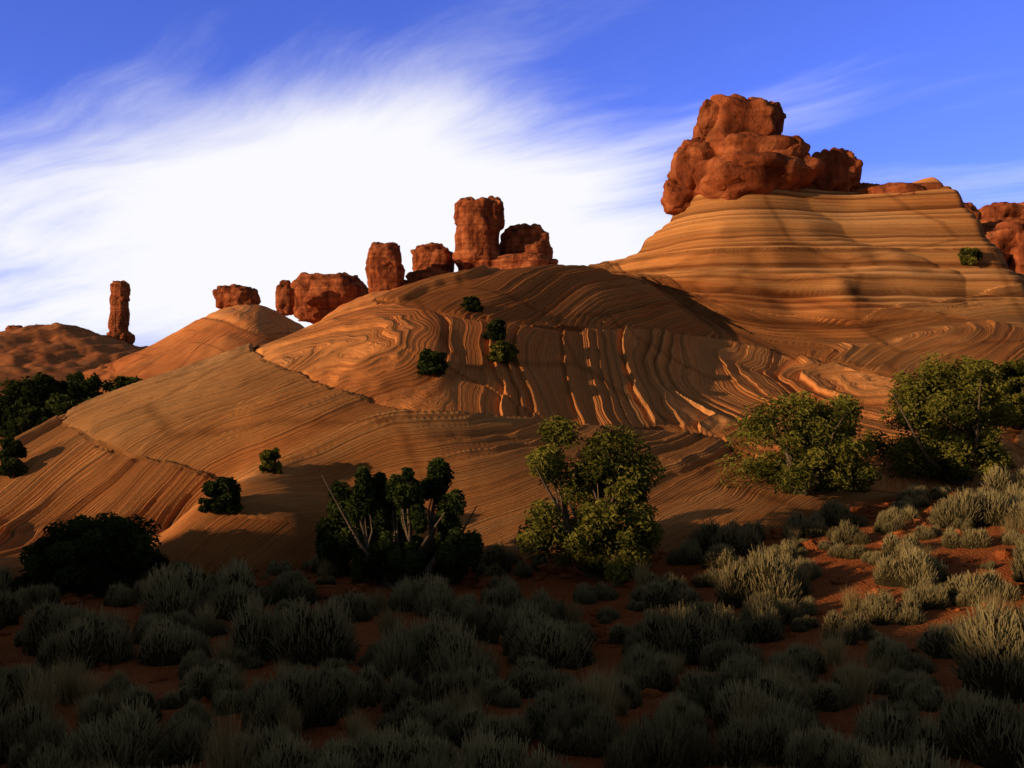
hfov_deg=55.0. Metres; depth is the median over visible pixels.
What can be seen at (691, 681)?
sagebrush
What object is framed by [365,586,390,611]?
grass tuft
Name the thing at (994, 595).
grass wisp
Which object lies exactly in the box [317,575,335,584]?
sage seedling
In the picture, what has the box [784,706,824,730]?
sage seedling
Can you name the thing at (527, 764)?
grass wisp
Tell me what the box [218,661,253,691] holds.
grass wisp
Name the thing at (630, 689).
sagebrush
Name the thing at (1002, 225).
shoulder rocks
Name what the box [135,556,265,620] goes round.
sagebrush
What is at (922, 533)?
sagebrush
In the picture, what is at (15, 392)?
valley juniper
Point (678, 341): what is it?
slickrock dome
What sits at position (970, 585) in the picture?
sagebrush
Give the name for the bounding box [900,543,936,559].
grass tuft
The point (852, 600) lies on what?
grass wisp
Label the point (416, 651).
sagebrush
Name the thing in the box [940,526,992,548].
sagebrush
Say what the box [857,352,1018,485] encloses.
juniper
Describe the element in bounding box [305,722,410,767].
sagebrush
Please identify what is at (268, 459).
rock shrub
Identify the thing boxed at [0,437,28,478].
dark shrub
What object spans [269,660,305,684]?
sage seedling
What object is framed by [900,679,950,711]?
sagebrush
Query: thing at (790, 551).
sagebrush
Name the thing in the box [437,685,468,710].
grass wisp
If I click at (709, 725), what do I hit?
sagebrush
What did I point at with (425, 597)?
sagebrush
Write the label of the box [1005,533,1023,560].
sagebrush
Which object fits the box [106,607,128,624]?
grass wisp
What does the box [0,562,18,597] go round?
sagebrush
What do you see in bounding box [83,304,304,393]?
slickrock dome
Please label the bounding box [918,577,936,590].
sage seedling
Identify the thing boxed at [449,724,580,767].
sagebrush
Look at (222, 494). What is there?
rock shrub
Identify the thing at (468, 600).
sagebrush
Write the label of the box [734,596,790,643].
sagebrush
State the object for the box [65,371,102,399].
valley juniper
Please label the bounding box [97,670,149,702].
sagebrush
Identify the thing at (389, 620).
grass tuft
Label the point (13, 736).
grass wisp
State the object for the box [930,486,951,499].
sagebrush
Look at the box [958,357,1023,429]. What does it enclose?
juniper
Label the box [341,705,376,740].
grass wisp
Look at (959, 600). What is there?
sage seedling
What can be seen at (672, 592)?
sagebrush
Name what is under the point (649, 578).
sagebrush
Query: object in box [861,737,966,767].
sagebrush
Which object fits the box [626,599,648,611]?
sage seedling
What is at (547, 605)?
sagebrush
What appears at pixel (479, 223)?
towers
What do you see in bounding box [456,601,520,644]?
sagebrush
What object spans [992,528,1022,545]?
sagebrush
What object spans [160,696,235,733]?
sagebrush
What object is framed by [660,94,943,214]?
summit cap rock
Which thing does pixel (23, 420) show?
valley juniper
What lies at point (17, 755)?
sage seedling
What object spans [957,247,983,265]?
rock shrub
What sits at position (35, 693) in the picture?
grass wisp
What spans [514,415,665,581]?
juniper
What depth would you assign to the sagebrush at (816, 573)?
12.89 m
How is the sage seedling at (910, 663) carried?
on the ground
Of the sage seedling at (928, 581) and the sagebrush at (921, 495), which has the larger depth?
the sagebrush at (921, 495)
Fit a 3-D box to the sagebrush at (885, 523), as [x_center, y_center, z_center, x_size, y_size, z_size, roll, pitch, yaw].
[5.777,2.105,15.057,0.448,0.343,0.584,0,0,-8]
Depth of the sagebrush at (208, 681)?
8.36 m
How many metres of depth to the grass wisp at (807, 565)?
12.68 m
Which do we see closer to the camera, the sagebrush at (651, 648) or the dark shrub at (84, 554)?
the sagebrush at (651, 648)
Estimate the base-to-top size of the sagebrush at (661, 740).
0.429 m
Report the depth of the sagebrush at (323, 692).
7.23 m
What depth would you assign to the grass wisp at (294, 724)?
6.78 m
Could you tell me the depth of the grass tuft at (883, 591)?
11.21 m
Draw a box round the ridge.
[322,283,410,319]
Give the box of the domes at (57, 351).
[0,322,147,395]
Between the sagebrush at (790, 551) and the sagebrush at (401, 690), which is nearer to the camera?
the sagebrush at (401, 690)
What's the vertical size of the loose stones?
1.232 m
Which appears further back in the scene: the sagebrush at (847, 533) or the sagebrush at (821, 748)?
the sagebrush at (847, 533)
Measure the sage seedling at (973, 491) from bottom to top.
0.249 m
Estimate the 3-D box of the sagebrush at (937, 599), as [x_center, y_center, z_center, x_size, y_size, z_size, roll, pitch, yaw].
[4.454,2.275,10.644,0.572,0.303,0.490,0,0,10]
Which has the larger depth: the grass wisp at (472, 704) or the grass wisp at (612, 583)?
the grass wisp at (612, 583)
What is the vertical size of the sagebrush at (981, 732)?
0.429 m
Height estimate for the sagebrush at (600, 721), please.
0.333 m
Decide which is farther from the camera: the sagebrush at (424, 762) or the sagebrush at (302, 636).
the sagebrush at (302, 636)
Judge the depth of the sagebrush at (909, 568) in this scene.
11.75 m
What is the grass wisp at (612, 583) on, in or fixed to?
on the ground
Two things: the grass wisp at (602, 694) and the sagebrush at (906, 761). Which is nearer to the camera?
the sagebrush at (906, 761)
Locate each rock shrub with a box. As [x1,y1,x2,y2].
[197,476,243,514]
[258,447,282,473]
[409,348,448,374]
[460,295,483,312]
[482,318,506,340]
[488,340,519,363]
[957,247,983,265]
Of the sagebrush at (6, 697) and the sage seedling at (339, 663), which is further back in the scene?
the sage seedling at (339, 663)
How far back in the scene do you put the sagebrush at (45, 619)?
10.36 m
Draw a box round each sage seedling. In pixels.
[4,739,57,767]
[13,629,23,646]
[133,615,160,644]
[156,680,199,709]
[177,648,216,679]
[210,688,244,708]
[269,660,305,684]
[310,737,338,754]
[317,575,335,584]
[323,658,356,674]
[355,641,380,670]
[431,607,450,621]
[431,717,456,748]
[511,560,532,577]
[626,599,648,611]
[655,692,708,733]
[661,688,700,710]
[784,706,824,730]
[789,614,820,632]
[817,539,839,550]
[831,530,837,541]
[839,595,878,616]
[857,549,881,564]
[861,629,880,640]
[887,667,940,686]
[890,500,914,508]
[898,496,919,509]
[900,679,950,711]
[901,653,921,672]
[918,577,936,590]
[932,583,949,590]
[950,517,976,533]
[951,593,976,606]
[964,487,980,495]
[979,560,996,569]
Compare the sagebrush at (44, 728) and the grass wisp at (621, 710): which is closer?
the sagebrush at (44, 728)
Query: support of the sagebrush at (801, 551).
on the ground
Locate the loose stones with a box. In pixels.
[0,485,1023,767]
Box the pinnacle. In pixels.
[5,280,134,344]
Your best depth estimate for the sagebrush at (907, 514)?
15.68 m
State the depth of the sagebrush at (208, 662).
9.17 m
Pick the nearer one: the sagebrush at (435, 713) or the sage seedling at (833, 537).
the sagebrush at (435, 713)
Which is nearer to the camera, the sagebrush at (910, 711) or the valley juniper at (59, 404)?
the sagebrush at (910, 711)
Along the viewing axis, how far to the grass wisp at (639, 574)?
13.50 m
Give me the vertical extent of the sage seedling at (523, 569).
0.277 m
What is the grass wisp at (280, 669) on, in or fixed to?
on the ground
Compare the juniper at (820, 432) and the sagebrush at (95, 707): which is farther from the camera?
the juniper at (820, 432)
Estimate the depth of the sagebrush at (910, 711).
6.75 m
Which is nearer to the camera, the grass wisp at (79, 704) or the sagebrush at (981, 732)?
the sagebrush at (981, 732)
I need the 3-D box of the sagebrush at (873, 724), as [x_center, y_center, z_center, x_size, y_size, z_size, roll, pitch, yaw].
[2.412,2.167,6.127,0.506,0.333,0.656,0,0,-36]
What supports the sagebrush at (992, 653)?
on the ground
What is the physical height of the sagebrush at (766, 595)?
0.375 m
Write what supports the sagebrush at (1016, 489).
on the ground
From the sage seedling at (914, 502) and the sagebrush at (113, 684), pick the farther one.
the sage seedling at (914, 502)
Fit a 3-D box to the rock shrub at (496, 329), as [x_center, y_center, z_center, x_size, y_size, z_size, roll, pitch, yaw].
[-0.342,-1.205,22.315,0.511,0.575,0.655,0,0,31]
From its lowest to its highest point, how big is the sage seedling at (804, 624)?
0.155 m
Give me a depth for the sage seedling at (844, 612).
10.59 m
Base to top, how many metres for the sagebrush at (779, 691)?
0.415 m
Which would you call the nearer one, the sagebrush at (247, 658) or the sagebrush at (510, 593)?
the sagebrush at (247, 658)
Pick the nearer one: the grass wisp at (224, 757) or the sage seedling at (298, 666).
the grass wisp at (224, 757)
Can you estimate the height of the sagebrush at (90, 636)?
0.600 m
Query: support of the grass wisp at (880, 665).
on the ground
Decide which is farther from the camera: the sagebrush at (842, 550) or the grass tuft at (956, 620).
the sagebrush at (842, 550)
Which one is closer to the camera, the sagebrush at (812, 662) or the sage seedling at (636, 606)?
the sagebrush at (812, 662)
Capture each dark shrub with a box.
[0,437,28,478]
[12,511,169,597]
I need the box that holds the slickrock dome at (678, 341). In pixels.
[0,177,1023,577]
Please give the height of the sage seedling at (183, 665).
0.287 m
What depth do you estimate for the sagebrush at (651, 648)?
9.27 m
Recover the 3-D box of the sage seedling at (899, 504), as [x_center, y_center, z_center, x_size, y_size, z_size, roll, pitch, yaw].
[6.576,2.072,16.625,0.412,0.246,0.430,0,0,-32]
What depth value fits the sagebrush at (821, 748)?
5.68 m
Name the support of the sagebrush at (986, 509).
on the ground
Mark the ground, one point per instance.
(826, 595)
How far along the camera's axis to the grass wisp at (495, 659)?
8.83 m
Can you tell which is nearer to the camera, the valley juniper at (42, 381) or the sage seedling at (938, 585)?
the sage seedling at (938, 585)
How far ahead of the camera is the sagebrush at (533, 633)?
9.65 m
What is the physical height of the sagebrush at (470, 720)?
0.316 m
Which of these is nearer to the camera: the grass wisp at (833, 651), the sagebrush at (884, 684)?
the sagebrush at (884, 684)
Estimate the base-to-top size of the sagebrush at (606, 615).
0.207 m
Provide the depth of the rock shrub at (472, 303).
23.31 m
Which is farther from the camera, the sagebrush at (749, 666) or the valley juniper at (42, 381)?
the valley juniper at (42, 381)
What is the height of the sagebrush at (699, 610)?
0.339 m
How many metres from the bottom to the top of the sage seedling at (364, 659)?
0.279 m
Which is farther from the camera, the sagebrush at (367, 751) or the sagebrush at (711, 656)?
the sagebrush at (711, 656)
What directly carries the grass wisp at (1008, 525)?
on the ground
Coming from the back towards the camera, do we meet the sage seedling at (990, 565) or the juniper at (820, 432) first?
the juniper at (820, 432)
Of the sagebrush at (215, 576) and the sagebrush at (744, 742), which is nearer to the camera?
the sagebrush at (744, 742)
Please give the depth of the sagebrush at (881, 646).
8.36 m
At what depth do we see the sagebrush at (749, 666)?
8.08 m
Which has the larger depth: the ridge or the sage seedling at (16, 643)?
the ridge
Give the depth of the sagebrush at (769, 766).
5.16 m
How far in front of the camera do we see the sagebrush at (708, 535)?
14.99 m
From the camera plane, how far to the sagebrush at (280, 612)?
11.39 m
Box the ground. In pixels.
[0,437,1023,767]
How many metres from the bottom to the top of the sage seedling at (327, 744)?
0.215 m
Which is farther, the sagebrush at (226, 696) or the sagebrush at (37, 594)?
the sagebrush at (37, 594)
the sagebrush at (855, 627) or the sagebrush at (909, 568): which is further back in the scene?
the sagebrush at (909, 568)
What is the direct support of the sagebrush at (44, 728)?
on the ground
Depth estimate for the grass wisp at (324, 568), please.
14.39 m
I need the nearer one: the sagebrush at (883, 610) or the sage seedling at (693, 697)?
the sage seedling at (693, 697)
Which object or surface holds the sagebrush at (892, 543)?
on the ground
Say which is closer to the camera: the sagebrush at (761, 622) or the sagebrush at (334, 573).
the sagebrush at (761, 622)
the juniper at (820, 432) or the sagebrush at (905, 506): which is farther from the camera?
the juniper at (820, 432)
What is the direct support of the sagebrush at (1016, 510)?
on the ground
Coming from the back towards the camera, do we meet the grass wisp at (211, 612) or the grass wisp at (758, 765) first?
the grass wisp at (211, 612)
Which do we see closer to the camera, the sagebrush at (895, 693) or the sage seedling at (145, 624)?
the sagebrush at (895, 693)
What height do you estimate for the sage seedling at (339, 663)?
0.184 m
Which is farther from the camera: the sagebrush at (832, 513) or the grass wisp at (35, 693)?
the sagebrush at (832, 513)
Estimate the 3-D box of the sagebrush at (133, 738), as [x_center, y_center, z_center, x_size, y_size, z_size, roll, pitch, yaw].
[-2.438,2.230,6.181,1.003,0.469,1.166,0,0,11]
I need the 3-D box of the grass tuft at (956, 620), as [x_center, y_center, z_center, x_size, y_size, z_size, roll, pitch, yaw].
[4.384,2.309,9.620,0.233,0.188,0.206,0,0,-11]
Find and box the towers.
[212,196,558,323]
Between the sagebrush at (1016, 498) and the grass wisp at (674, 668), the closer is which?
the grass wisp at (674, 668)
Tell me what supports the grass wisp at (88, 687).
on the ground
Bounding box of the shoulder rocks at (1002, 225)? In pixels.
[964,202,1023,274]
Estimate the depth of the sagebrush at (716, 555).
14.28 m
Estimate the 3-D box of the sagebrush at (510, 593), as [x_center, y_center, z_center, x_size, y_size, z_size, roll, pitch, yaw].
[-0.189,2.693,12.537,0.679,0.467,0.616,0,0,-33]
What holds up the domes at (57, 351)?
on the ground
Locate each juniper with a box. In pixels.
[0,376,58,415]
[0,403,31,437]
[1,405,53,439]
[4,372,70,405]
[44,392,91,418]
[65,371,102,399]
[100,375,142,391]
[314,456,483,587]
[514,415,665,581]
[714,390,882,495]
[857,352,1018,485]
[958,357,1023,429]
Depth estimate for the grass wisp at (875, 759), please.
5.36 m
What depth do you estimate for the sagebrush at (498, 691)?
7.89 m
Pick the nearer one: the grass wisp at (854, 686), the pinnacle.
the grass wisp at (854, 686)
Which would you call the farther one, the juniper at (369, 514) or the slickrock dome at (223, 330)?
the slickrock dome at (223, 330)
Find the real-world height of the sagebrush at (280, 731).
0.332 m
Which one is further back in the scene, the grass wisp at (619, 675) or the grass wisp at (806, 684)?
the grass wisp at (619, 675)
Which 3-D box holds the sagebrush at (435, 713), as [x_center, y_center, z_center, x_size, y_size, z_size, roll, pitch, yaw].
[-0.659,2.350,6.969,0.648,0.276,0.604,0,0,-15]
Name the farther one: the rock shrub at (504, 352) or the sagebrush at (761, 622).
the rock shrub at (504, 352)
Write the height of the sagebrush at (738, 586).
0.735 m
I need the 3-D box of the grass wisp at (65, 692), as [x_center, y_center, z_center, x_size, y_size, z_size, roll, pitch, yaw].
[-3.754,2.486,8.377,0.405,0.470,0.392,0,0,-14]
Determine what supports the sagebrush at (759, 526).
on the ground
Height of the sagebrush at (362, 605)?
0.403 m
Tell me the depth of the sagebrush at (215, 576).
13.41 m
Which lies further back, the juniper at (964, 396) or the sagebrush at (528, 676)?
the juniper at (964, 396)
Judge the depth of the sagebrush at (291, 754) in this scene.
5.67 m
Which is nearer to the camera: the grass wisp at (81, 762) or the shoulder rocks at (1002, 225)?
the grass wisp at (81, 762)
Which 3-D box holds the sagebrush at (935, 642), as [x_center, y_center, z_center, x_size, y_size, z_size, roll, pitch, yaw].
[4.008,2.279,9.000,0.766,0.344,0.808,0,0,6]
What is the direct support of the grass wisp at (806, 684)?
on the ground
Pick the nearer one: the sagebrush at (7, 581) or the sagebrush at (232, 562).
the sagebrush at (7, 581)
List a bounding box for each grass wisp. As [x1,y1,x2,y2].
[4,712,37,749]
[12,658,66,719]
[44,653,94,705]
[56,756,111,767]
[67,669,110,702]
[67,694,93,717]
[84,757,121,767]
[91,688,123,705]
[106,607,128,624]
[136,573,154,602]
[189,700,269,767]
[191,599,218,620]
[208,632,237,662]
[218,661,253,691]
[270,657,292,678]
[274,699,308,741]
[316,554,335,577]
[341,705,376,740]
[355,722,383,739]
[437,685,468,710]
[454,686,492,715]
[482,644,505,679]
[506,748,552,767]
[561,597,587,624]
[570,658,624,723]
[604,556,627,586]
[604,667,640,685]
[612,690,635,715]
[627,559,653,588]
[663,648,685,674]
[667,653,683,675]
[718,685,771,724]
[737,757,780,767]
[762,657,802,683]
[784,526,800,539]
[793,558,814,579]
[793,674,821,696]
[816,626,849,664]
[830,651,883,704]
[836,585,864,616]
[854,739,903,767]
[865,653,898,675]
[968,585,1013,618]
[997,513,1023,535]
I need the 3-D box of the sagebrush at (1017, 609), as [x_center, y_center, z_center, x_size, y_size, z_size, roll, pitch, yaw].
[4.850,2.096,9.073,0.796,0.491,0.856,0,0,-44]
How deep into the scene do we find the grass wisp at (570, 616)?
11.68 m
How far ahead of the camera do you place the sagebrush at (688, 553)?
14.83 m
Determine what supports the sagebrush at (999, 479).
on the ground
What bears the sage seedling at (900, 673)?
on the ground
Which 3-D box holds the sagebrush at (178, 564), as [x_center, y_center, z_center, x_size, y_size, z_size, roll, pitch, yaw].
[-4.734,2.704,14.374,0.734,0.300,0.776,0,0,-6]
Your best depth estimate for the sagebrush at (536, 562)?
15.11 m
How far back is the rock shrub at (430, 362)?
20.16 m
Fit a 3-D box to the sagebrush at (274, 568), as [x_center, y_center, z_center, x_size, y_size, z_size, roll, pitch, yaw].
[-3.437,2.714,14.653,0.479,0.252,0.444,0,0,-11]
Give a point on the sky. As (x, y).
(177, 151)
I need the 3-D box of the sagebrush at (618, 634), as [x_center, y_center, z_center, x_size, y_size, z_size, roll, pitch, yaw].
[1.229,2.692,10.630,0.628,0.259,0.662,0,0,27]
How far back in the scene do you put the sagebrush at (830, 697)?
7.41 m
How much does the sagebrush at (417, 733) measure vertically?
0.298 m
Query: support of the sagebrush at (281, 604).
on the ground
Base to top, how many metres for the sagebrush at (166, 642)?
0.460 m
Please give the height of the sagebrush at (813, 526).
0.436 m
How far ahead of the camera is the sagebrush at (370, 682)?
8.04 m
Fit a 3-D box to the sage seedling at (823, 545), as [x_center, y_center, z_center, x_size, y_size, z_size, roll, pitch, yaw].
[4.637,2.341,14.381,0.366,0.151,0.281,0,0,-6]
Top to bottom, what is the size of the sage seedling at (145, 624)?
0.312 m
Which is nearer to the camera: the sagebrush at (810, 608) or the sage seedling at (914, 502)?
the sagebrush at (810, 608)
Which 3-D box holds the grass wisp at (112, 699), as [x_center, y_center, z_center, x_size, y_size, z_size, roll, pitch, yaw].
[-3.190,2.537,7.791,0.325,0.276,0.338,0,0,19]
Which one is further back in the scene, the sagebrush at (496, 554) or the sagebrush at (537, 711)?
the sagebrush at (496, 554)
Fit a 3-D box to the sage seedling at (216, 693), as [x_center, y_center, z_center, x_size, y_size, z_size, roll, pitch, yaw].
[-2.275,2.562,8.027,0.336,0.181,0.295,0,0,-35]
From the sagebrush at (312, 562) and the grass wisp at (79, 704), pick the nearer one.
the grass wisp at (79, 704)
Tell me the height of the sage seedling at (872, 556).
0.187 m
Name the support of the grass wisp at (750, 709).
on the ground
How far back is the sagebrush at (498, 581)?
13.72 m
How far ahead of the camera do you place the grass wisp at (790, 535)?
15.24 m
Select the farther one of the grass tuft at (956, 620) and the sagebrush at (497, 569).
the sagebrush at (497, 569)
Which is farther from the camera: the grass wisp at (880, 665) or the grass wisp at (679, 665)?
the grass wisp at (679, 665)
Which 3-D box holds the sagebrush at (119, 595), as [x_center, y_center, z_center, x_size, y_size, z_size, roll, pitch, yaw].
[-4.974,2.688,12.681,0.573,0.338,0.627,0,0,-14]
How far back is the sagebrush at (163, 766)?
4.61 m
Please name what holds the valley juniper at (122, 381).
on the ground
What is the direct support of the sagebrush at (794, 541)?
on the ground
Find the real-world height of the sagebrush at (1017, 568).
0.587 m
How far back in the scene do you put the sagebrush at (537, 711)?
6.87 m
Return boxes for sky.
[0,0,1023,346]
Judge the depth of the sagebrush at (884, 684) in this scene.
7.88 m
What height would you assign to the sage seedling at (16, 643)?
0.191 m
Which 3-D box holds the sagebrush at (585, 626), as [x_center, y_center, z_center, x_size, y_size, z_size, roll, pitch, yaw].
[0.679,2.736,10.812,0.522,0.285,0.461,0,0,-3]
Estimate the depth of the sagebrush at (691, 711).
6.74 m
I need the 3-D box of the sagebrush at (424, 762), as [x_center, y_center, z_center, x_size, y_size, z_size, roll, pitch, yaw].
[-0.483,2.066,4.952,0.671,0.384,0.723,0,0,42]
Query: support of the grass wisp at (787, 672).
on the ground
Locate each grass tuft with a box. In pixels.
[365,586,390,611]
[370,603,410,635]
[877,586,891,596]
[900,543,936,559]
[952,613,968,626]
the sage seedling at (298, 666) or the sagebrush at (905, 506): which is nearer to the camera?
the sage seedling at (298, 666)
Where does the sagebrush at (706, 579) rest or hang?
on the ground
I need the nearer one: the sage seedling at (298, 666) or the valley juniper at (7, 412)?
the sage seedling at (298, 666)
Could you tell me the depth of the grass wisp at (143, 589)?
12.77 m
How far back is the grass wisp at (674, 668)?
8.61 m
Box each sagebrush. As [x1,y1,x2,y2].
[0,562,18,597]
[0,588,30,629]
[0,659,38,720]
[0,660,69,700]
[0,694,74,765]
[15,583,62,608]
[16,597,134,656]
[19,696,217,767]
[34,604,138,673]
[73,682,161,731]
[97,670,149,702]
[102,579,147,607]
[106,760,179,767]
[132,610,183,636]
[134,611,223,666]
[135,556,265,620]
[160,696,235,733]
[162,756,295,767]
[166,559,198,575]
[171,659,242,700]
[182,609,229,637]
[187,656,243,672]
[208,570,229,588]
[212,681,259,715]
[225,590,367,667]
[226,720,295,767]
[227,643,276,669]
[228,558,252,578]
[238,658,370,737]
[245,731,358,767]
[258,569,320,604]
[266,559,293,575]
[272,596,311,614]
[275,601,304,618]
[300,554,319,572]
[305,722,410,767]
[316,567,349,577]
[317,590,379,622]
[336,661,388,708]
[365,606,502,687]
[372,694,459,732]
[373,745,481,767]
[379,665,482,716]
[385,571,457,617]
[396,714,461,766]
[441,699,534,749]
[448,590,486,624]
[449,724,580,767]
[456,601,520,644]
[468,562,506,579]
[470,541,521,572]
[475,676,523,707]
[477,579,525,609]
[479,574,516,590]
[491,600,603,670]
[502,674,608,738]
[504,652,586,698]
[505,585,573,625]
[525,553,549,570]
[536,698,625,758]
[570,620,597,642]
[572,580,619,604]
[586,670,644,708]
[588,606,620,623]
[599,622,641,645]
[600,698,717,767]
[613,638,661,668]
[614,643,692,692]
[626,599,748,665]
[627,574,701,608]
[631,571,681,587]
[653,693,712,734]
[665,537,703,565]
[673,658,752,717]
[684,599,721,624]
[685,514,763,558]
[689,565,731,588]
[696,637,766,671]
[700,542,747,568]
[705,666,842,736]
[708,706,801,767]
[710,542,814,607]
[720,649,784,688]
[726,762,798,767]
[728,516,767,540]
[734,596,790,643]
[741,589,811,625]
[761,642,829,682]
[766,543,799,561]
[768,538,808,554]
[774,595,819,619]
[777,553,829,581]
[778,536,809,547]
[778,720,874,767]
[782,509,833,537]
[786,669,857,711]
[808,609,875,645]
[817,499,868,527]
[825,519,874,545]
[826,663,903,694]
[827,542,867,559]
[843,694,924,735]
[845,701,949,763]
[859,589,928,625]
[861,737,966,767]
[864,632,938,673]
[869,542,951,588]
[870,511,905,533]
[874,531,925,558]
[877,504,920,521]
[884,671,949,708]
[894,483,934,507]
[898,504,915,512]
[899,583,950,610]
[911,523,942,539]
[912,615,974,659]
[926,484,1011,528]
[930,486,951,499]
[932,684,1023,767]
[939,598,1023,701]
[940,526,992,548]
[943,568,1022,606]
[980,464,1023,494]
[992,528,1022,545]
[996,588,1023,623]
[1000,481,1023,505]
[1003,489,1023,508]
[1005,497,1023,529]
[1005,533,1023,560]
[1007,539,1023,582]
[1016,749,1023,767]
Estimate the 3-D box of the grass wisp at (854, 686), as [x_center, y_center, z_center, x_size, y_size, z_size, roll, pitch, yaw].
[2.649,2.246,7.587,0.405,0.430,0.390,0,0,14]
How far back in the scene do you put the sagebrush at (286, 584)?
12.82 m
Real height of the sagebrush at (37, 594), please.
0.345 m
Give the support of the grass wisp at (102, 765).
on the ground
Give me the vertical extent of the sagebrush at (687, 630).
0.612 m
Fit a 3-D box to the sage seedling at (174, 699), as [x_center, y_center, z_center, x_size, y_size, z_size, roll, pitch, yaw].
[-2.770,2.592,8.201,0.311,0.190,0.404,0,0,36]
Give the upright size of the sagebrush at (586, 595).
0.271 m
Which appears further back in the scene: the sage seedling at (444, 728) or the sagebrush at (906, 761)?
the sage seedling at (444, 728)
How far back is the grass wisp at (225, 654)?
9.47 m
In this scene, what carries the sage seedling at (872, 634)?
on the ground
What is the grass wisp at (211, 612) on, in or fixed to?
on the ground
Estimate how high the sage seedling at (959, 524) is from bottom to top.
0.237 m
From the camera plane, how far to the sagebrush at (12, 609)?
11.64 m
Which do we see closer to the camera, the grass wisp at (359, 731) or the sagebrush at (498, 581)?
the grass wisp at (359, 731)
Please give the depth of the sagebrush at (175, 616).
11.05 m
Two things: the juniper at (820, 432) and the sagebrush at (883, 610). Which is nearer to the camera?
the sagebrush at (883, 610)
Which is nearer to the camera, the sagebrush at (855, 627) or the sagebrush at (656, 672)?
the sagebrush at (656, 672)
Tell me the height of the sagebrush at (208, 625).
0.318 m
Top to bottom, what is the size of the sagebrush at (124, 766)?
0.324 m
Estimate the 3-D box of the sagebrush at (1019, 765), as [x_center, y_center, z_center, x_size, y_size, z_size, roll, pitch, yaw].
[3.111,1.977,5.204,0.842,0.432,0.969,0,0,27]
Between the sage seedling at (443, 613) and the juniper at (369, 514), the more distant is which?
the juniper at (369, 514)

